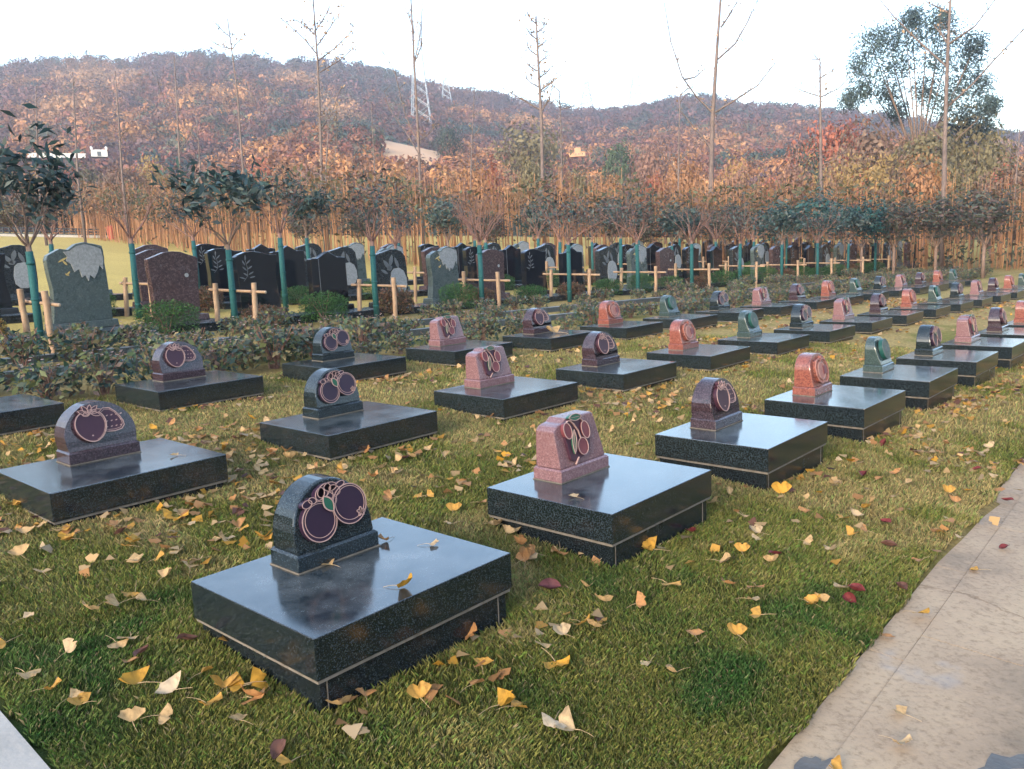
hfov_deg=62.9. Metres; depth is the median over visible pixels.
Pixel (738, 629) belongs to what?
fallen leaf
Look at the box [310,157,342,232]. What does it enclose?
autumn tree
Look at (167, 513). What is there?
fallen leaf
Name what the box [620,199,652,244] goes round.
young tree
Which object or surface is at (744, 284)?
rose bush
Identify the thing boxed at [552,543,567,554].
fallen leaf
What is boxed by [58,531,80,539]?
fallen leaf
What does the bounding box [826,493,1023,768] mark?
stone path
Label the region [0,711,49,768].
side path
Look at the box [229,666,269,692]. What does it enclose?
fallen leaf
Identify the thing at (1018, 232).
sapling
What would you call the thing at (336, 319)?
rose bush
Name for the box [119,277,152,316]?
tree support
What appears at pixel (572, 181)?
autumn tree
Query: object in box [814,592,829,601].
fallen leaf
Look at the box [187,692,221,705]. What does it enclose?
fallen leaf
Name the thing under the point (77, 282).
gravestone
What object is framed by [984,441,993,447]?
fallen leaf
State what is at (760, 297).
grave
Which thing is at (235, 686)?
fallen leaf
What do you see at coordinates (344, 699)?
fallen leaf
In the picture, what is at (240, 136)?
bare tree
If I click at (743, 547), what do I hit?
fallen leaf
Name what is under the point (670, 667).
fallen leaf
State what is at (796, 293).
grave
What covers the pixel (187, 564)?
fallen leaf
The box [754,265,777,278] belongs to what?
round shrub
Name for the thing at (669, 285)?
rose bush
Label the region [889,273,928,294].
grave
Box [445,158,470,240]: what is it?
autumn tree
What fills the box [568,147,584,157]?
earth building
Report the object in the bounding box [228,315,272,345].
rose bush
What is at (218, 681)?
fallen leaf
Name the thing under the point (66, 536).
fallen leaf
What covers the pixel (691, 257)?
young tree
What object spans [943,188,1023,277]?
round evergreen
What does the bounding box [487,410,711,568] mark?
grave
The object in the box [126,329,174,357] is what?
rose bush
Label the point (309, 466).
fallen leaf
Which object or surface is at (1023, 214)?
sapling
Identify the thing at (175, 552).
fallen leaf
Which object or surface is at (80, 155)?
white boundary wall
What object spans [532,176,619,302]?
young tree
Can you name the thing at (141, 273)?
gravestone
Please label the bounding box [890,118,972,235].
autumn tree
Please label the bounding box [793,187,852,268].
round evergreen
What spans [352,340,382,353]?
rose bush
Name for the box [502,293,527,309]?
rose bush
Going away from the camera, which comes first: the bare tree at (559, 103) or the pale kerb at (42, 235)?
the bare tree at (559, 103)
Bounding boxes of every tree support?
[16,289,60,352]
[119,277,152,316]
[208,283,266,333]
[351,277,406,317]
[407,267,424,301]
[458,271,510,310]
[543,269,599,299]
[545,261,583,287]
[613,266,665,295]
[668,263,719,290]
[698,257,728,276]
[719,262,764,287]
[760,260,806,277]
[799,258,839,275]
[828,257,870,273]
[857,255,895,269]
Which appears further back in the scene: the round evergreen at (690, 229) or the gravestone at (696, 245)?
the round evergreen at (690, 229)
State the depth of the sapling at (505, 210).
42.60 m
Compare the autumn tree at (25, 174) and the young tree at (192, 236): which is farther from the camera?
the autumn tree at (25, 174)
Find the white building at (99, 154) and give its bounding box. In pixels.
[90,146,107,157]
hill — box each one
[7,60,794,177]
[20,140,1006,239]
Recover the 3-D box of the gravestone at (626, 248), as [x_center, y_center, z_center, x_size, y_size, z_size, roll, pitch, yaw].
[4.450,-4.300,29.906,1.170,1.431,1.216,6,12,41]
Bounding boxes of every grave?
[0,394,64,436]
[0,399,227,526]
[115,341,263,412]
[191,473,511,714]
[259,368,437,463]
[282,327,406,381]
[406,315,512,366]
[434,345,577,421]
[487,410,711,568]
[502,308,592,351]
[556,331,676,392]
[580,300,662,340]
[643,295,717,329]
[647,319,749,371]
[655,377,827,490]
[696,291,763,322]
[718,310,808,356]
[740,286,801,315]
[764,352,905,443]
[774,304,854,343]
[778,284,834,309]
[810,280,863,304]
[819,297,892,334]
[840,336,957,410]
[841,278,888,300]
[857,293,923,326]
[865,276,911,297]
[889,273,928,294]
[889,289,950,319]
[896,325,997,386]
[908,272,948,290]
[917,285,973,313]
[928,270,964,288]
[941,314,1023,369]
[942,283,992,307]
[944,269,977,286]
[964,279,1010,303]
[978,307,1023,338]
[984,278,1023,299]
[1000,275,1023,289]
[1007,301,1023,327]
[1015,273,1023,286]
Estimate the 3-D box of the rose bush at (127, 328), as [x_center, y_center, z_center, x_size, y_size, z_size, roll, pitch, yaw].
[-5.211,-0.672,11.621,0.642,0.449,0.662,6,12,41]
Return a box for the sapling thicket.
[27,163,1023,270]
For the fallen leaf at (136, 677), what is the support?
on the lawn at (116, 262)
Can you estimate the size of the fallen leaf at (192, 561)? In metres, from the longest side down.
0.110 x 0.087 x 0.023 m
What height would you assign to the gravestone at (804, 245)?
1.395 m
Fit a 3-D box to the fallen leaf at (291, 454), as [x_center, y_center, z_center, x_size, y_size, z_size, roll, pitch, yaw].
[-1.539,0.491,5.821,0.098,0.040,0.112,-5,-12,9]
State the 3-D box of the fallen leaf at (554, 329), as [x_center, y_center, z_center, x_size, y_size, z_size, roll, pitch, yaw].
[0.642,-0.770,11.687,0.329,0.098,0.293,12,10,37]
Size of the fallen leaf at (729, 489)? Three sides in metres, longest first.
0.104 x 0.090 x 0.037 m
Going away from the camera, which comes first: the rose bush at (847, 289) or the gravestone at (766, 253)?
the rose bush at (847, 289)
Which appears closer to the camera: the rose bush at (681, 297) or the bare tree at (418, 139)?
the rose bush at (681, 297)
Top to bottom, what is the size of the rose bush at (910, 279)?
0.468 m
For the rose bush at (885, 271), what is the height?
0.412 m
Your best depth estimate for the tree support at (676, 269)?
24.08 m
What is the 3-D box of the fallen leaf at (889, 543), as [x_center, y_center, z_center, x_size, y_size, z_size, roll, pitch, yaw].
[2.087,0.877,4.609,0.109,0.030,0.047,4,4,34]
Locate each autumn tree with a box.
[0,195,17,229]
[0,195,39,232]
[7,193,57,229]
[15,153,35,232]
[22,154,51,224]
[34,192,72,232]
[45,193,104,229]
[53,160,79,215]
[66,157,106,198]
[82,161,108,188]
[95,159,147,224]
[113,146,146,218]
[127,146,163,182]
[133,152,170,229]
[139,179,177,227]
[184,152,235,226]
[246,152,279,227]
[248,155,301,186]
[292,161,329,233]
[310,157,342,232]
[321,172,356,235]
[331,166,370,233]
[351,159,392,233]
[381,163,419,245]
[389,159,409,235]
[405,161,436,239]
[423,165,467,244]
[433,121,465,161]
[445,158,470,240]
[455,154,497,232]
[483,152,508,243]
[484,116,572,187]
[486,167,523,237]
[509,152,548,239]
[538,165,576,241]
[559,151,593,239]
[566,163,598,243]
[589,171,624,244]
[595,137,638,190]
[597,170,624,236]
[611,173,660,235]
[623,130,675,192]
[639,168,667,242]
[647,149,683,243]
[661,147,703,239]
[688,163,714,239]
[696,162,718,237]
[718,133,748,239]
[720,164,754,245]
[734,161,767,242]
[751,166,771,239]
[757,148,818,241]
[759,173,789,233]
[786,112,872,236]
[790,136,828,207]
[791,147,836,238]
[813,138,848,241]
[823,148,867,232]
[824,110,908,242]
[828,167,878,242]
[833,151,921,252]
[861,148,894,242]
[876,148,937,242]
[887,146,952,259]
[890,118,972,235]
[910,145,940,254]
[928,94,1002,243]
[930,161,966,250]
[936,143,975,251]
[947,148,990,247]
[952,121,1021,248]
[960,170,1023,257]
[974,155,1023,254]
[981,157,1023,253]
[1008,157,1023,242]
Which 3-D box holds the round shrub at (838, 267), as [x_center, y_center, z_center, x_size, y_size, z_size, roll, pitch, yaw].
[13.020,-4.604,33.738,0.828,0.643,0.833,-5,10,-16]
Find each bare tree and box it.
[20,85,47,245]
[65,72,86,242]
[113,71,129,246]
[157,56,192,247]
[192,113,207,243]
[207,17,251,248]
[280,0,356,251]
[315,110,335,250]
[369,103,379,242]
[378,0,439,243]
[466,83,481,232]
[499,8,570,242]
[548,81,590,241]
[652,82,700,242]
[663,0,777,243]
[791,52,855,245]
[880,0,1023,267]
[999,120,1023,265]
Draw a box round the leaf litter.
[0,296,1023,739]
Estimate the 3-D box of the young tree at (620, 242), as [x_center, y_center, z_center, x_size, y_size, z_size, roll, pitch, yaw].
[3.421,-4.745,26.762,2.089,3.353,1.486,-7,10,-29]
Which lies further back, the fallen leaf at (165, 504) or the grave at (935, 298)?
the grave at (935, 298)
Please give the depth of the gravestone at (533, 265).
21.07 m
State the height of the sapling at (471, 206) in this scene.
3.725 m
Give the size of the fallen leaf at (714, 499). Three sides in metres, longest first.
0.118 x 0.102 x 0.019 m
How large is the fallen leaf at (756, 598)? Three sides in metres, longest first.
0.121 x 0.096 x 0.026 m
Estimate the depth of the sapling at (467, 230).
42.88 m
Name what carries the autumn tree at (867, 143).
on the lawn at (116, 262)
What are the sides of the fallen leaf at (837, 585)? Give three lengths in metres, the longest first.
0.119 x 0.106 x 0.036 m
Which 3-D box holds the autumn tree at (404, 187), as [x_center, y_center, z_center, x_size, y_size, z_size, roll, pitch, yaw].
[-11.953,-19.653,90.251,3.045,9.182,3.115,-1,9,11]
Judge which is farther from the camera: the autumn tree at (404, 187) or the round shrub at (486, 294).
the autumn tree at (404, 187)
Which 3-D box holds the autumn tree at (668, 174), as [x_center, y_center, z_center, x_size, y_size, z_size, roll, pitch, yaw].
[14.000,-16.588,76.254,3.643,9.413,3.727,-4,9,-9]
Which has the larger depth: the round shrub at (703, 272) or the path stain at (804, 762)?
the round shrub at (703, 272)
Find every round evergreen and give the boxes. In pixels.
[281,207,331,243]
[329,203,381,243]
[414,194,478,246]
[471,213,515,243]
[511,199,562,240]
[578,194,636,244]
[626,211,675,246]
[671,204,719,245]
[699,202,752,246]
[751,199,805,246]
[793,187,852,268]
[825,193,891,274]
[868,199,932,273]
[900,195,969,270]
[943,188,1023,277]
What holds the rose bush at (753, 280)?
on the lawn at (116, 262)
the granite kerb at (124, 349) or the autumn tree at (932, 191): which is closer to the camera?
the granite kerb at (124, 349)
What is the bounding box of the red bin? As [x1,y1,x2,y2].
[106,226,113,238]
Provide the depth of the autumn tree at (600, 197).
62.91 m
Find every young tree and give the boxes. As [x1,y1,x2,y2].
[0,103,96,350]
[7,175,92,252]
[87,170,160,318]
[148,154,277,331]
[152,170,216,287]
[244,159,313,308]
[278,164,339,287]
[326,162,408,318]
[365,186,423,249]
[375,193,420,245]
[442,195,488,246]
[451,174,516,307]
[452,193,507,249]
[518,199,552,246]
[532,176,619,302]
[533,189,589,265]
[572,202,611,269]
[599,183,674,294]
[600,184,643,276]
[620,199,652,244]
[655,200,693,249]
[660,194,707,246]
[660,195,711,290]
[701,203,735,246]
[721,192,764,278]
[734,202,779,246]
[750,192,809,273]
[770,193,812,267]
[797,200,844,275]
[802,223,828,260]
[822,206,874,277]
[828,208,848,242]
[866,202,895,271]
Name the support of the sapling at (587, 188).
on the lawn at (116, 262)
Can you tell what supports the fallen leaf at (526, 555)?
on the lawn at (116, 262)
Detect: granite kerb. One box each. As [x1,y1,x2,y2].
[0,308,544,366]
[1,312,581,381]
[542,282,814,312]
[595,285,845,313]
[840,266,958,282]
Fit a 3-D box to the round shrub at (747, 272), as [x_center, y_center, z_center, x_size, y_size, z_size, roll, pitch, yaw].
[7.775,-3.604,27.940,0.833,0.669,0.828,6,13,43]
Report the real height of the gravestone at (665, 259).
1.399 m
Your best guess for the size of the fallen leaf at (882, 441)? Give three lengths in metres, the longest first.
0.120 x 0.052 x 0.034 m
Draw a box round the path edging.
[768,464,1023,768]
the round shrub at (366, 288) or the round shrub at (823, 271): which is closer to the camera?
the round shrub at (366, 288)
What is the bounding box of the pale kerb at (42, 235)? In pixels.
[0,234,106,237]
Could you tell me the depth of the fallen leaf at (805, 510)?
5.18 m
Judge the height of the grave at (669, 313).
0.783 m
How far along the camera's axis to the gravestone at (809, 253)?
33.81 m
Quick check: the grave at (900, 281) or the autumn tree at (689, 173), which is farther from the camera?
the autumn tree at (689, 173)
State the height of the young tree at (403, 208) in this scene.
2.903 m
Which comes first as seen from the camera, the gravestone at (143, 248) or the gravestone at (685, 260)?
the gravestone at (143, 248)
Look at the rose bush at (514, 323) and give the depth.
12.88 m
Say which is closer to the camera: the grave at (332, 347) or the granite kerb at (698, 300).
the grave at (332, 347)
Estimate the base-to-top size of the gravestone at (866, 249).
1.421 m
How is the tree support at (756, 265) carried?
on the lawn at (116, 262)
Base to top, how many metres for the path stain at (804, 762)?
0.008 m
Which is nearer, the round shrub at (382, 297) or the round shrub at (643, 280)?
the round shrub at (382, 297)
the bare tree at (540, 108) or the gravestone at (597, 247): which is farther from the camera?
the bare tree at (540, 108)
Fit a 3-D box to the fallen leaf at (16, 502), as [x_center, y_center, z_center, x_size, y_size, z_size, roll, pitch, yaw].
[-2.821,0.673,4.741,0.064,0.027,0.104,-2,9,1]
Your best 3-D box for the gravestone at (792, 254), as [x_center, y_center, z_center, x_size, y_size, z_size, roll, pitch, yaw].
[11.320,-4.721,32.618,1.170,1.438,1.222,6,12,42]
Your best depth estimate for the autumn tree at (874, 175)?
58.24 m
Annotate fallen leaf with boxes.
[0,634,22,648]
[7,499,20,505]
[7,543,28,559]
[10,612,33,624]
[14,667,40,678]
[16,525,34,534]
[30,677,61,691]
[33,568,51,574]
[55,638,76,660]
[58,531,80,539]
[58,688,83,705]
[60,532,83,539]
[67,692,92,704]
[81,600,104,609]
[105,593,132,605]
[106,635,128,647]
[108,520,121,525]
[114,526,130,533]
[117,632,138,638]
[117,706,144,731]
[118,665,161,683]
[121,580,138,596]
[121,656,138,665]
[124,532,143,545]
[124,553,143,560]
[125,537,143,541]
[133,644,147,656]
[135,592,157,601]
[140,703,172,723]
[147,423,156,429]
[150,550,163,560]
[154,508,176,522]
[155,670,192,693]
[156,567,171,583]
[163,502,178,507]
[168,418,180,424]
[169,545,183,553]
[171,633,197,640]
[173,511,188,520]
[181,560,197,568]
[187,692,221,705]
[188,556,210,563]
[189,666,212,679]
[210,673,237,694]
[214,678,239,693]
[218,530,232,540]
[228,672,266,691]
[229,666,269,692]
[229,713,251,723]
[231,517,245,533]
[239,683,264,695]
[239,686,265,704]
[249,468,268,474]
[252,464,260,470]
[255,529,271,536]
[259,532,272,540]
[270,739,285,759]
[276,754,305,765]
[283,451,295,457]
[305,464,314,469]
[321,558,338,566]
[326,695,351,704]
[335,463,347,471]
[336,462,351,473]
[355,687,376,706]
[378,533,391,539]
[382,489,398,500]
[385,573,411,587]
[392,454,401,461]
[406,680,430,707]
[417,539,438,545]
[422,489,433,499]
[440,449,449,457]
[446,502,461,511]
[462,678,484,690]
[465,622,476,639]
[473,657,493,674]
[479,687,515,714]
[484,519,502,523]
[496,699,527,709]
[503,525,514,539]
[508,457,516,465]
[513,552,537,565]
[514,535,526,544]
[516,548,529,561]
[519,546,534,561]
[527,544,544,555]
[533,635,551,647]
[538,578,566,588]
[541,647,569,668]
[541,710,565,727]
[546,325,567,333]
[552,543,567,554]
[553,622,574,637]
[554,705,593,736]
[570,615,589,624]
[581,580,594,586]
[586,616,606,626]
[591,555,601,563]
[594,593,612,600]
[623,591,645,610]
[640,655,654,665]
[641,536,668,550]
[655,578,680,584]
[666,664,689,671]
[685,527,695,531]
[686,628,704,639]
[707,496,719,502]
[712,552,730,562]
[720,576,739,583]
[726,486,737,497]
[727,623,747,641]
[734,542,749,555]
[736,596,759,600]
[749,524,768,534]
[749,606,763,617]
[752,533,764,539]
[763,554,778,560]
[769,550,781,553]
[771,481,791,494]
[793,534,812,544]
[798,503,810,512]
[799,597,818,603]
[803,594,819,605]
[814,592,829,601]
[824,542,843,549]
[828,755,841,768]
[833,578,850,587]
[842,592,858,603]
[844,583,864,590]
[846,525,858,535]
[850,507,863,515]
[851,503,870,507]
[859,470,866,475]
[861,524,873,532]
[879,438,885,446]
[879,632,894,636]
[880,518,893,523]
[880,540,900,546]
[880,734,911,744]
[889,468,899,473]
[893,705,921,721]
[894,581,907,589]
[904,478,911,483]
[912,607,929,612]
[943,484,955,494]
[949,494,961,504]
[970,566,988,569]
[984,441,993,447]
[999,543,1009,548]
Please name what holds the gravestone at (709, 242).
on the lawn at (116, 262)
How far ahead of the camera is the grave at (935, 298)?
18.15 m
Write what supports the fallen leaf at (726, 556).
on the lawn at (116, 262)
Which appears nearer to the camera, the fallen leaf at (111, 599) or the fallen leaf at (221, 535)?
the fallen leaf at (111, 599)
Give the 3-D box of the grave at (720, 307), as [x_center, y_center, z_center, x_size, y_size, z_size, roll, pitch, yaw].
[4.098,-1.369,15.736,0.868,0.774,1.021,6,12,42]
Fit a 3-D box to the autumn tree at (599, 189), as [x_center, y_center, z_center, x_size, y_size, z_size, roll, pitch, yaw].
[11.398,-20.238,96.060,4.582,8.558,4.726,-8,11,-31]
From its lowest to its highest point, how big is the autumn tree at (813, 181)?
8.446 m
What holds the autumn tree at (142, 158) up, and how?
on the lawn at (116, 262)
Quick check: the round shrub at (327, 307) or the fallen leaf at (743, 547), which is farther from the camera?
the round shrub at (327, 307)
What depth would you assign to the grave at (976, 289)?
20.78 m
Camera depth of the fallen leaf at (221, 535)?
4.35 m
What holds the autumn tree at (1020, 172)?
on the lawn at (116, 262)
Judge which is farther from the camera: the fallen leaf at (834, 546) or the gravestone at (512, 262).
the gravestone at (512, 262)
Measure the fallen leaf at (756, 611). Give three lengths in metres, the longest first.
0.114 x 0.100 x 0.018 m
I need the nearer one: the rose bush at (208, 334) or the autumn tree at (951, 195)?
the rose bush at (208, 334)
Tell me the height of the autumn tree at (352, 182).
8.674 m
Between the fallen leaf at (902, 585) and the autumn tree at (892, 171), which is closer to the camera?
the fallen leaf at (902, 585)
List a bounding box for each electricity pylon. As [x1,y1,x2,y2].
[403,20,431,124]
[439,77,452,100]
[573,81,597,107]
[621,69,647,105]
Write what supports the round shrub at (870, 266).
on the lawn at (116, 262)
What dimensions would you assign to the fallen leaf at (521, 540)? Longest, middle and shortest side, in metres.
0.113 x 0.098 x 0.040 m
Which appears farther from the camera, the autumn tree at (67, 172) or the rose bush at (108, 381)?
the autumn tree at (67, 172)
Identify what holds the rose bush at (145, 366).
on the lawn at (116, 262)
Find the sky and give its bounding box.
[0,0,1023,131]
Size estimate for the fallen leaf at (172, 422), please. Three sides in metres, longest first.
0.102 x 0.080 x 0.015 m
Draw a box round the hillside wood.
[0,46,1023,187]
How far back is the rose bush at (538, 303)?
18.14 m
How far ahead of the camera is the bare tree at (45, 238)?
54.34 m
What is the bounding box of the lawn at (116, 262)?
[0,232,1023,768]
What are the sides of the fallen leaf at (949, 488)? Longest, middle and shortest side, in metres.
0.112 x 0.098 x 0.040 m
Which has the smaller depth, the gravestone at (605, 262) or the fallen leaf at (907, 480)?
the fallen leaf at (907, 480)
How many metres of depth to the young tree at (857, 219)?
33.08 m
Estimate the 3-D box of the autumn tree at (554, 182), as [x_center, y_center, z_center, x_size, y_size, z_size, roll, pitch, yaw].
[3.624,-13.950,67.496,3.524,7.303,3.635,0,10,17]
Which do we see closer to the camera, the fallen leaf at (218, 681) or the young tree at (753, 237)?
the fallen leaf at (218, 681)
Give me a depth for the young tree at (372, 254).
15.56 m
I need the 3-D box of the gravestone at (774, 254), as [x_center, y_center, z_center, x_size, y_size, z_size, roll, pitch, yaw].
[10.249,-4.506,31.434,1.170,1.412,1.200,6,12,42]
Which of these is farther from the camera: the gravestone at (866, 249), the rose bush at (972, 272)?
the gravestone at (866, 249)
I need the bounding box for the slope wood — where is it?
[0,117,1023,239]
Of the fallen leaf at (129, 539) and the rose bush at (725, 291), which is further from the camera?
the rose bush at (725, 291)
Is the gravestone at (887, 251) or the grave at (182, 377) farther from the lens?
the gravestone at (887, 251)
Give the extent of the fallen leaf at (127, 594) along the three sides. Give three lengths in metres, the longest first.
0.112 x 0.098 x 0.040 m
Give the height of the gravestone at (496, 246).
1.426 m
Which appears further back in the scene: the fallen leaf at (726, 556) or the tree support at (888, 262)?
the tree support at (888, 262)
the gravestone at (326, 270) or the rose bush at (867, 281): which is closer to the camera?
the gravestone at (326, 270)
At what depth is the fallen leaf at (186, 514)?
4.64 m
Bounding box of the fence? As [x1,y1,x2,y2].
[0,227,106,234]
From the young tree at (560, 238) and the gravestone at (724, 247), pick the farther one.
the gravestone at (724, 247)
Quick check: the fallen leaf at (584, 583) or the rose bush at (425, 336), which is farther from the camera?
the rose bush at (425, 336)
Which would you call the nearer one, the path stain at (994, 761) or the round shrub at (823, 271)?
the path stain at (994, 761)
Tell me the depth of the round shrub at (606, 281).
22.05 m
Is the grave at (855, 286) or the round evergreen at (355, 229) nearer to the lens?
the grave at (855, 286)
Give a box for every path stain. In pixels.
[794,756,833,768]
[978,753,1023,768]
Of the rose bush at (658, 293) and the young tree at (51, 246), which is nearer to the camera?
the young tree at (51, 246)
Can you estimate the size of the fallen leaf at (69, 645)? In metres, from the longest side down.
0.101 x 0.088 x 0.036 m
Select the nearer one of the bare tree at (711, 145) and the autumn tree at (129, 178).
the bare tree at (711, 145)
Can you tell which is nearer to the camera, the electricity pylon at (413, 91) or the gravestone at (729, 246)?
the gravestone at (729, 246)
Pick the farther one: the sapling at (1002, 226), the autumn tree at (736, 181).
the autumn tree at (736, 181)
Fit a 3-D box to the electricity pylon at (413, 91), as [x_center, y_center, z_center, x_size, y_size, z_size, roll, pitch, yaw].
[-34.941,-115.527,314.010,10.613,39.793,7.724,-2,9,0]
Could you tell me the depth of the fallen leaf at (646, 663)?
3.32 m
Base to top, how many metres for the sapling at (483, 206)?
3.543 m
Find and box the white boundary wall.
[27,153,85,157]
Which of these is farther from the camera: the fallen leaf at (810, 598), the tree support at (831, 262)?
the tree support at (831, 262)
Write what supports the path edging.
on the lawn at (116, 262)
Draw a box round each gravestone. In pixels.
[0,245,49,305]
[0,254,33,323]
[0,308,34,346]
[43,242,145,342]
[43,307,132,316]
[91,243,132,299]
[129,249,208,311]
[132,244,167,296]
[138,251,239,334]
[192,244,223,293]
[204,248,241,308]
[224,251,317,325]
[246,244,274,254]
[269,246,309,304]
[294,243,321,288]
[300,251,383,318]
[327,247,372,300]
[343,242,369,287]
[364,249,442,314]
[376,245,427,296]
[379,244,423,284]
[417,244,461,281]
[419,247,469,293]
[420,246,489,308]
[452,243,470,277]
[460,246,513,290]
[476,249,536,305]
[482,243,500,250]
[499,245,521,288]
[513,241,528,251]
[518,249,578,301]
[534,244,558,286]
[540,243,558,276]
[555,247,612,298]
[565,244,592,284]
[586,243,618,273]
[591,247,646,295]
[593,244,626,282]
[610,242,618,269]
[618,244,653,280]
[623,245,674,292]
[646,244,681,277]
[652,242,662,247]
[653,247,701,289]
[667,244,681,274]
[682,247,726,287]
[689,243,706,273]
[701,240,711,264]
[707,244,719,249]
[707,246,748,283]
[717,239,725,257]
[726,244,744,273]
[728,246,764,283]
[743,242,765,269]
[748,244,779,280]
[762,243,783,268]
[769,246,791,279]
[774,241,802,267]
[787,245,815,278]
[794,238,801,256]
[802,242,808,261]
[803,245,837,276]
[819,244,846,275]
[827,240,846,263]
[833,243,864,274]
[850,243,877,272]
[859,243,889,270]
[871,242,899,270]
[883,242,911,268]
[894,241,918,267]
[902,242,929,266]
[913,241,932,265]
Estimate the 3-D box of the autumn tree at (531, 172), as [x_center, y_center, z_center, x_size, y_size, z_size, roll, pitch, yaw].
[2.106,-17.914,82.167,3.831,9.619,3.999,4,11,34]
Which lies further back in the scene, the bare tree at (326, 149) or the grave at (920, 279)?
the bare tree at (326, 149)
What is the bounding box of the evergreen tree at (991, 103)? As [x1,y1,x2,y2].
[835,0,1005,241]
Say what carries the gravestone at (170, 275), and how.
on the lawn at (116, 262)
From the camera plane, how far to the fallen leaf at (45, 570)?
3.92 m
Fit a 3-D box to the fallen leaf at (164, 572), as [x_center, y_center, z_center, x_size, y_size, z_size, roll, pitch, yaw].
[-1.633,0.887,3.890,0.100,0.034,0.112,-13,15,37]
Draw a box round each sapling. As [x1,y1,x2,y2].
[410,199,422,236]
[463,190,479,245]
[463,196,474,245]
[477,195,491,243]
[496,185,515,245]
[500,185,522,233]
[508,193,520,233]
[552,186,571,230]
[570,192,587,243]
[586,184,611,209]
[594,186,612,245]
[647,184,667,221]
[677,187,698,206]
[885,183,909,203]
[886,194,909,243]
[950,190,966,258]
[990,188,1018,261]
[1007,204,1021,256]
[1008,208,1023,250]
[1016,191,1023,263]
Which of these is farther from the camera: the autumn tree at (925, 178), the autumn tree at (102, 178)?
the autumn tree at (102, 178)
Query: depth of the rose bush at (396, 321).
12.04 m
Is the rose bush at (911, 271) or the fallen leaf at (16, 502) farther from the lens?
the rose bush at (911, 271)
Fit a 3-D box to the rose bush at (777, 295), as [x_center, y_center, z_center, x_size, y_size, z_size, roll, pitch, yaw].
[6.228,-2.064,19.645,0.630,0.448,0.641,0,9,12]
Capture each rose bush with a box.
[0,325,58,369]
[0,358,12,390]
[4,357,81,399]
[50,324,120,363]
[51,322,106,352]
[64,349,138,395]
[112,321,159,345]
[124,339,179,380]
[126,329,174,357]
[140,330,205,369]
[178,327,215,346]
[195,337,248,371]
[216,315,251,336]
[217,336,261,364]
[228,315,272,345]
[237,323,306,368]
[248,327,298,359]
[257,306,296,331]
[284,320,343,362]
[287,325,311,340]
[318,314,355,332]
[336,313,385,349]
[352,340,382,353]
[360,317,383,333]
[373,314,413,344]
[383,332,416,353]
[400,317,424,328]
[415,330,429,345]
[417,302,446,318]
[440,298,465,315]
[441,310,478,333]
[452,309,479,321]
[462,312,502,340]
[462,327,481,339]
[472,296,495,312]
[478,320,498,332]
[480,301,511,319]
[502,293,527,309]
[502,314,523,334]
[505,310,525,328]
[527,294,549,307]
[554,313,578,329]
[557,303,575,313]
[572,305,596,321]
[573,293,592,304]
[574,303,599,326]
[575,299,597,309]
[591,287,614,301]
[591,305,626,322]
[620,301,644,317]
[630,288,646,298]
[640,300,659,314]
[651,289,666,296]
[657,299,688,313]
[660,288,685,299]
[662,279,686,294]
[676,296,695,305]
[678,298,701,313]
[680,282,698,292]
[680,288,709,307]
[685,298,709,313]
[699,285,718,298]
[708,290,735,303]
[725,282,744,294]
[728,293,745,307]
[729,280,750,291]
[730,289,751,303]
[735,275,756,287]
[758,284,774,291]
[761,276,779,285]
[768,273,786,284]
[768,288,788,302]
[769,295,776,302]
[771,283,783,290]
[776,273,793,283]
[782,281,797,289]
[792,275,806,283]
[802,275,815,282]
[803,283,821,297]
[809,274,825,282]
[819,278,842,289]
[836,283,848,289]
[838,286,849,293]
[840,267,858,278]
[844,276,864,282]
[848,278,871,290]
[859,278,872,290]
[861,274,871,279]
[872,272,884,280]
[878,267,889,273]
[883,273,896,282]
[885,277,894,286]
[886,280,894,287]
[893,275,914,284]
[895,265,907,273]
[903,269,916,276]
[924,271,932,282]
[933,270,948,279]
[957,272,968,278]
[962,270,977,278]
[968,268,980,277]
[978,266,992,276]
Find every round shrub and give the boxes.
[0,318,8,345]
[109,293,117,314]
[132,299,200,336]
[199,285,225,311]
[240,304,283,325]
[280,285,308,304]
[298,290,349,323]
[361,279,371,298]
[378,287,414,314]
[438,281,477,309]
[469,287,495,300]
[504,273,515,289]
[513,284,547,301]
[546,268,558,288]
[556,282,585,297]
[583,269,595,284]
[593,277,622,294]
[626,273,653,291]
[657,275,683,289]
[685,275,707,287]
[699,267,706,276]
[711,269,734,285]
[732,267,754,282]
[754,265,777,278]
[775,268,795,279]
[792,266,813,276]
[809,267,829,276]
[825,264,844,275]
[842,263,857,271]
[853,262,872,271]
[866,261,884,270]
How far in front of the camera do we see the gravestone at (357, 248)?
25.59 m
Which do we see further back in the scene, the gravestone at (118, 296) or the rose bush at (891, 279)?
the rose bush at (891, 279)
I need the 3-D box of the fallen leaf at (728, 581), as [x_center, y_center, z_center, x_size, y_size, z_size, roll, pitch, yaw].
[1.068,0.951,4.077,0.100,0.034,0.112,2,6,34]
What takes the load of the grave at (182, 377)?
on the lawn at (116, 262)
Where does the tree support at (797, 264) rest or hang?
on the lawn at (116, 262)
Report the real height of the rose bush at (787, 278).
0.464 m
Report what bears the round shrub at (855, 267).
on the lawn at (116, 262)
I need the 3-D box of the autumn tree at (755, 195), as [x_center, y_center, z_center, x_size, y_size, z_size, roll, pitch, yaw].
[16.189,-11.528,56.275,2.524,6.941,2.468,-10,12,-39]
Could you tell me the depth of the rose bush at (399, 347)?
11.10 m
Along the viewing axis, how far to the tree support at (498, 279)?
17.47 m
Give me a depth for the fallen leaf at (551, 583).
3.98 m
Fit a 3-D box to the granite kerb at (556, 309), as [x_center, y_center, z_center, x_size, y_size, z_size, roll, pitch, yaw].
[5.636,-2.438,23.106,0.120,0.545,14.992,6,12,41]

